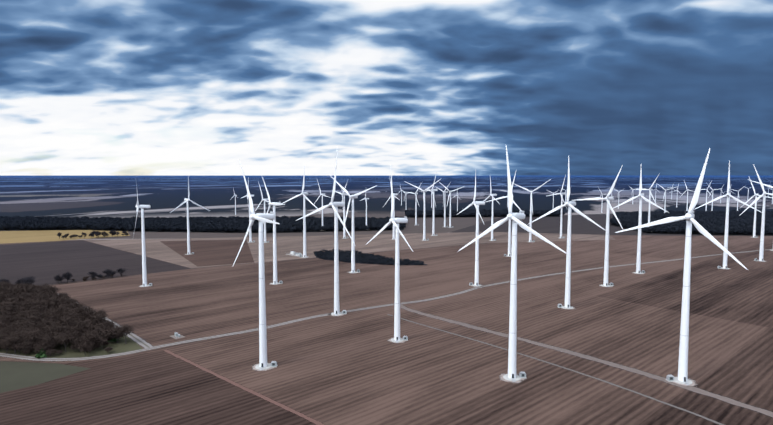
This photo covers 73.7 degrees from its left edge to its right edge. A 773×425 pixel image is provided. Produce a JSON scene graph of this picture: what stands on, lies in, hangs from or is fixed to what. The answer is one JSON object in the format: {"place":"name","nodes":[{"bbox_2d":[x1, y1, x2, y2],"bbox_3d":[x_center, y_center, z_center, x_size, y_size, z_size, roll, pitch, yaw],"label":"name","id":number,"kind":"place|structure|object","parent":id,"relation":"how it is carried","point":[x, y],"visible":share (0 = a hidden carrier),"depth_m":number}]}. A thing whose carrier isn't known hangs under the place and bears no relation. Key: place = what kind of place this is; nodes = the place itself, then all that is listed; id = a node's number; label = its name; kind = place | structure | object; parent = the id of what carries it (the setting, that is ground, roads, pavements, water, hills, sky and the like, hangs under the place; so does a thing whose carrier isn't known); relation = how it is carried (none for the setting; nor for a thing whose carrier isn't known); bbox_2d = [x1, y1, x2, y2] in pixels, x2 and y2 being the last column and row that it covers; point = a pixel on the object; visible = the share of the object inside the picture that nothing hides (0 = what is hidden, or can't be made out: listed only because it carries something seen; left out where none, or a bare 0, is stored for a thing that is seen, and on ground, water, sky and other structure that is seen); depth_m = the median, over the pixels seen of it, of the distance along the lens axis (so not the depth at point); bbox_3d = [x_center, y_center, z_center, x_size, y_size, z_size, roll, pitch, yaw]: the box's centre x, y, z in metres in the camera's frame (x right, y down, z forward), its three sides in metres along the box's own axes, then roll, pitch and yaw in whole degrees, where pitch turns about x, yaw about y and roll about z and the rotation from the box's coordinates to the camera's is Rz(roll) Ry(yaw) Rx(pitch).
{"place":"outdoors","nodes":[
{"label":"outdoors","id":0,"kind":"place"},
{"bbox_2d":[0,361,90,392],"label":"field grass","id":1,"kind":"structure","parent":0,"point":[16,375],"depth_m":261.06},
{"bbox_2d":[0,230,129,243],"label":"ochre field","id":2,"kind":"structure","parent":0,"point":[26,236],"depth_m":860.14},
{"bbox_2d":[57,230,127,238],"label":"trees","id":3,"kind":"object","parent":2,"relation":"on","point":[104,233],"visible":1,"depth_m":828.01},
{"bbox_2d":[0,334,141,357],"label":"woodland floor","id":4,"kind":"structure","parent":0,"point":[120,346],"depth_m":295.33},
{"bbox_2d":[11,336,121,355],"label":"woodland shrubs","id":5,"kind":"object","parent":4,"relation":"on","point":[48,351],"visible":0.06,"depth_m":289.81},
{"bbox_2d":[0,280,135,354],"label":"woodland trees","id":6,"kind":"object","parent":4,"relation":"on","point":[37,318],"visible":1,"depth_m":320.47},
{"bbox_2d":[35,338,118,357],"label":"bushes","id":7,"kind":"object","parent":4,"relation":"on","point":[41,355],"visible":0.35,"depth_m":283.77},
{"bbox_2d":[0,240,189,284],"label":"field","id":8,"kind":"structure","parent":0,"point":[42,263],"depth_m":593.63},
{"bbox_2d":[0,275,36,284],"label":"tree row","id":9,"kind":"object","parent":8,"relation":"on","point":[25,280],"visible":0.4,"depth_m":446.91},
{"bbox_2d":[53,268,127,282],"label":"boundary tree","id":10,"kind":"object","parent":8,"relation":"on","point":[109,272],"visible":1,"depth_m":492.80},
{"bbox_2d":[0,351,315,424],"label":"field","id":11,"kind":"structure","parent":0,"point":[159,388],"depth_m":230.79},
{"bbox_2d":[163,350,324,424],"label":"dirt track","id":12,"kind":"structure","parent":11,"relation":"on","point":[312,420],"depth_m":239.28},
{"bbox_2d":[0,228,402,232],"bbox_3d":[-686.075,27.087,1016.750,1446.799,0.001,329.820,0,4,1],"label":"forest floor","id":13,"kind":"structure","parent":0,"point":[271,231],"depth_m":938.01},
{"bbox_2d":[0,215,405,232],"bbox_3d":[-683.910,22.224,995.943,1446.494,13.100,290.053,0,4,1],"label":"forest belt","id":14,"kind":"object","parent":13,"relation":"on","point":[233,223],"visible":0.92,"depth_m":969.50},
{"bbox_2d":[314,180,330,230],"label":"turbine","id":15,"kind":"object","parent":13,"relation":"on","point":[322,204],"visible":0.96,"depth_m":932.22},
{"bbox_2d":[360,194,368,225],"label":"turbine","id":16,"kind":"object","parent":13,"relation":"on","point":[365,198],"visible":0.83,"depth_m":946.25},
{"bbox_2d":[160,240,253,266],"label":"field","id":17,"kind":"structure","parent":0,"point":[214,252],"depth_m":679.32},
{"bbox_2d":[85,232,615,267],"bbox_3d":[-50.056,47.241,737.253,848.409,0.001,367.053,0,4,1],"label":"field light","id":18,"kind":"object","parent":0,"point":[161,251],"visible":0.78,"depth_m":770.43},
{"bbox_2d":[255,181,268,242],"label":"turbine","id":19,"kind":"object","parent":18,"relation":"on","point":[264,212],"visible":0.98,"depth_m":766.79},
{"bbox_2d":[332,181,347,238],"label":"turbine","id":20,"kind":"object","parent":18,"relation":"on","point":[343,199],"visible":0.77,"depth_m":818.11},
{"bbox_2d":[384,176,397,239],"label":"turbine","id":21,"kind":"object","parent":18,"relation":"on","point":[394,212],"visible":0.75,"depth_m":806.92},
{"bbox_2d":[404,180,438,240],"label":"turbine","id":22,"kind":"object","parent":18,"relation":"on","point":[424,226],"visible":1,"depth_m":792.72},
{"bbox_2d":[427,172,437,235],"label":"turbine","id":23,"kind":"object","parent":18,"relation":"on","point":[433,222],"visible":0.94,"depth_m":855.28},
{"bbox_2d":[483,178,499,240],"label":"turbine","id":24,"kind":"object","parent":18,"relation":"on","point":[495,194],"visible":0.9,"depth_m":789.42},
{"bbox_2d":[548,175,566,238],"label":"turbine","id":25,"kind":"object","parent":18,"relation":"on","point":[562,194],"visible":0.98,"depth_m":821.03},
{"bbox_2d":[0,235,772,424],"bbox_3d":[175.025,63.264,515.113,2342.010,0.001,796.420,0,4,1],"label":"field soil","id":26,"kind":"structure","parent":0,"point":[354,368],"depth_m":333.47},
{"bbox_2d":[133,184,152,286],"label":"turbine","id":27,"kind":"object","parent":26,"relation":"on","point":[144,270],"visible":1,"depth_m":464.30},
{"bbox_2d":[170,332,184,338],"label":"building","id":28,"kind":"structure","parent":26,"relation":"on","point":[176,336],"depth_m":320.76},
{"bbox_2d":[233,160,279,370],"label":"turbine","id":29,"kind":"object","parent":26,"relation":"on","point":[262,364],"visible":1,"depth_m":266.37},
{"bbox_2d":[39,243,485,285],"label":"field boundary","id":30,"kind":"object","parent":26,"relation":"on","point":[234,264],"visible":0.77,"depth_m":561.30},
{"bbox_2d":[261,174,284,284],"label":"turbine","id":31,"kind":"object","parent":26,"relation":"on","point":[274,204],"visible":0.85,"depth_m":474.21},
{"bbox_2d":[286,251,302,256],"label":"buildings","id":32,"kind":"structure","parent":26,"relation":"on","point":[293,253],"depth_m":649.34},
{"bbox_2d":[281,165,320,257],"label":"turbine","id":33,"kind":"object","parent":26,"relation":"on","point":[304,231],"visible":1,"depth_m":628.48},
{"bbox_2d":[296,154,354,315],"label":"turbine","id":34,"kind":"object","parent":26,"relation":"on","point":[335,206],"visible":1,"depth_m":368.94},
{"bbox_2d":[330,176,376,272],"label":"turbine","id":35,"kind":"object","parent":26,"relation":"on","point":[353,239],"visible":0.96,"depth_m":529.05},
{"bbox_2d":[313,249,423,265],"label":"grove","id":36,"kind":"object","parent":26,"relation":"on","point":[364,257],"visible":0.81,"depth_m":612.81},
{"bbox_2d":[314,251,426,264],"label":"dark field patch","id":37,"kind":"object","parent":26,"relation":"on","point":[366,262],"visible":0.28,"depth_m":593.55},
{"bbox_2d":[367,165,412,342],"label":"turbine","id":38,"kind":"object","parent":26,"relation":"on","point":[396,338],"visible":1,"depth_m":309.87},
{"bbox_2d":[458,173,484,286],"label":"turbine","id":39,"kind":"object","parent":26,"relation":"on","point":[476,205],"visible":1,"depth_m":466.04},
{"bbox_2d":[486,172,525,256],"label":"turbine","id":40,"kind":"object","parent":26,"relation":"on","point":[509,242],"visible":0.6,"depth_m":636.92},
{"bbox_2d":[459,146,566,382],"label":"turbine","id":41,"kind":"object","parent":26,"relation":"on","point":[512,376],"visible":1,"depth_m":251.11},
{"bbox_2d":[515,179,550,241],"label":"turbine","id":42,"kind":"object","parent":26,"relation":"on","point":[530,225],"visible":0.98,"depth_m":773.34},
{"bbox_2d":[387,314,723,424],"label":"thin track","id":43,"kind":"object","parent":26,"relation":"on","point":[711,420],"visible":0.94,"depth_m":257.12},
{"bbox_2d":[527,156,605,308],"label":"turbine","id":44,"kind":"object","parent":26,"relation":"on","point":[570,204],"visible":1,"depth_m":387.00},
{"bbox_2d":[400,304,772,417],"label":"road","id":45,"kind":"structure","parent":26,"relation":"on","point":[769,413],"depth_m":273.44},
{"bbox_2d":[577,167,622,286],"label":"turbine","id":46,"kind":"object","parent":26,"relation":"on","point":[607,198],"visible":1,"depth_m":464.22},
{"bbox_2d":[615,149,747,385],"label":"turbine","id":47,"kind":"object","parent":26,"relation":"on","point":[682,378],"visible":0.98,"depth_m":246.89},
{"bbox_2d":[693,161,760,268],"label":"turbine","id":48,"kind":"object","parent":26,"relation":"on","point":[728,195],"visible":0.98,"depth_m":551.16},
{"bbox_2d":[0,176,772,239],"bbox_3d":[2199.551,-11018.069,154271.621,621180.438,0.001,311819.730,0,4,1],"label":"ground","id":49,"kind":"structure","parent":0,"point":[82,196],"depth_m":2336.93},
{"bbox_2d":[170,176,209,254],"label":"turbine","id":50,"kind":"object","parent":49,"relation":"on","point":[188,233],"visible":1,"depth_m":652.78},
{"bbox_2d":[242,177,254,242],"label":"turbine","id":51,"kind":"object","parent":49,"relation":"on","point":[250,236],"visible":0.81,"depth_m":770.17},
{"bbox_2d":[406,184,420,224],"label":"turbine","id":52,"kind":"object","parent":49,"relation":"on","point":[415,193],"visible":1,"depth_m":1035.57},
{"bbox_2d":[436,183,449,226],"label":"turbine","id":53,"kind":"object","parent":49,"relation":"on","point":[444,196],"visible":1,"depth_m":995.20},
{"bbox_2d":[438,181,464,227],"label":"turbine","id":54,"kind":"object","parent":49,"relation":"on","point":[450,205],"visible":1,"depth_m":988.65},
{"bbox_2d":[610,169,668,273],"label":"turbine","id":55,"kind":"object","parent":49,"relation":"on","point":[638,262],"visible":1,"depth_m":524.96},
{"bbox_2d":[658,184,675,212],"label":"turbine","id":56,"kind":"object","parent":49,"relation":"on","point":[665,197],"visible":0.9,"depth_m":1240.60},
{"bbox_2d":[679,181,694,210],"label":"turbine","id":57,"kind":"object","parent":49,"relation":"on","point":[687,190],"visible":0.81,"depth_m":1332.66},
{"bbox_2d":[701,181,711,210],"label":"turbine","id":58,"kind":"object","parent":49,"relation":"on","point":[706,195],"visible":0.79,"depth_m":1421.63},
{"bbox_2d":[708,186,722,210],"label":"wind turbine","id":59,"kind":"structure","parent":49,"relation":"on","point":[712,197],"depth_m":1461.39},
{"bbox_2d":[739,164,772,261],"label":"turbine","id":60,"kind":"object","parent":49,"relation":"on","point":[761,252],"visible":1,"depth_m":600.16},
{"bbox_2d":[740,178,771,237],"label":"wind turbine","id":61,"kind":"object","parent":49,"relation":"on","point":[754,225],"visible":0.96,"depth_m":831.16},
{"bbox_2d":[750,180,772,250],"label":"turbine","id":62,"kind":"object","parent":49,"relation":"on","point":[770,186],"visible":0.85,"depth_m":685.50},
{"bbox_2d":[0,249,772,360],"bbox_3d":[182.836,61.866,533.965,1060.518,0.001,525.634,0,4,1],"label":"road","id":63,"kind":"structure","parent":0,"point":[102,356],"depth_m":333.33},
{"bbox_2d":[58,294,152,348],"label":"road","id":64,"kind":"structure","parent":63,"relation":"on","point":[144,344],"depth_m":315.04},
{"bbox_2d":[0,0,772,175],"label":"sky","id":65,"kind":"structure","parent":0,"point":[88,87]},
{"bbox_2d":[407,215,562,217],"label":"field","id":66,"kind":"structure","parent":0,"point":[481,216],"depth_m":1257.21},
{"bbox_2d":[405,209,564,217],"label":"forest belt","id":67,"kind":"object","parent":66,"relation":"on","point":[472,212],"visible":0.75,"depth_m":1255.60},
{"bbox_2d":[611,224,771,234],"bbox_3d":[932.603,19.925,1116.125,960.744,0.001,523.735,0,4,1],"label":"forest floor","id":68,"kind":"structure","parent":0,"point":[697,233],"depth_m":889.61},
{"bbox_2d":[636,173,659,231],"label":"turbine","id":69,"kind":"object","parent":68,"relation":"on","point":[650,189],"visible":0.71,"depth_m":913.14},
{"bbox_2d":[609,210,772,234],"bbox_3d":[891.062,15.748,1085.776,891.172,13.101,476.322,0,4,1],"label":"forest belt","id":70,"kind":"object","parent":68,"relation":"on","point":[713,222],"visible":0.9,"depth_m":1018.04}
]}

